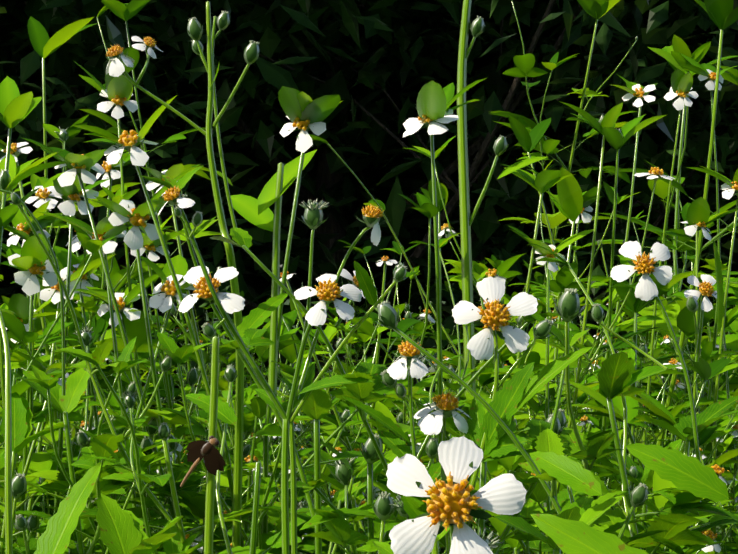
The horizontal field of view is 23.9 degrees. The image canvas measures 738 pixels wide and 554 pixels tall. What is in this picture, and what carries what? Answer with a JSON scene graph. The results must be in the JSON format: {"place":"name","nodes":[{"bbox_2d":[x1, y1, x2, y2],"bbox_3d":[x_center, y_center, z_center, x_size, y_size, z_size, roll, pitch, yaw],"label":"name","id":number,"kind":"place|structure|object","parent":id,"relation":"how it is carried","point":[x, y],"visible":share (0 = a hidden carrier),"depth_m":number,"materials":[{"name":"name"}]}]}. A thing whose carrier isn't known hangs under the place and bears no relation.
{"place":"outdoors","nodes":[
{"label":"outdoors","id":0,"kind":"place"},
{"bbox_2d":[13,282,730,553],"bbox_3d":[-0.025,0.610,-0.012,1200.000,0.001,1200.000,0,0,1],"label":"ground","id":1,"kind":"structure","parent":0,"point":[287,302],"depth_m":8.08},
{"bbox_2d":[4,7,372,373],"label":"trees","id":2,"kind":"object","parent":1,"relation":"on","point":[223,93],"visible":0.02,"depth_m":5.34,"materials":[{"name":"green plant"}]},
{"bbox_2d":[0,165,737,553],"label":"foliage","id":3,"kind":"object","parent":1,"relation":"on","point":[118,529],"visible":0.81,"depth_m":0.85,"materials":[{"name":"green plant"}]},
{"bbox_2d":[105,1,287,553],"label":"tall plant","id":4,"kind":"object","parent":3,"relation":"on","point":[213,405],"visible":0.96,"depth_m":0.86,"materials":[{"name":"green plant"}]},
{"bbox_2d":[0,239,728,553],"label":"flowering plant","id":5,"kind":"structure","parent":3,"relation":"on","point":[454,504],"depth_m":0.50,"materials":[{"name":"green plant"}]},
{"bbox_2d":[0,0,737,438],"bbox_3d":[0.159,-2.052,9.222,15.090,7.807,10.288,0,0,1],"label":"flowering plants","id":6,"kind":"object","parent":1,"relation":"on","point":[376,64],"visible":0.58,"depth_m":6.05,"materials":[{"name":"green plant"}]},
{"bbox_2d":[0,0,737,553],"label":"flowers","id":7,"kind":"object","parent":1,"relation":"on","point":[86,280],"visible":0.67,"depth_m":1.21,"materials":[{"name":"green plant"}]},
{"bbox_2d":[0,136,737,553],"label":"flowering plants","id":8,"kind":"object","parent":1,"relation":"on","point":[568,200],"depth_m":1.48,"materials":[{"name":"green plant"}]},
{"bbox_2d":[158,186,716,553],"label":"plants","id":9,"kind":"object","parent":1,"relation":"on","point":[483,431],"visible":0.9,"depth_m":0.70,"materials":[{"name":"plant"}]}
]}

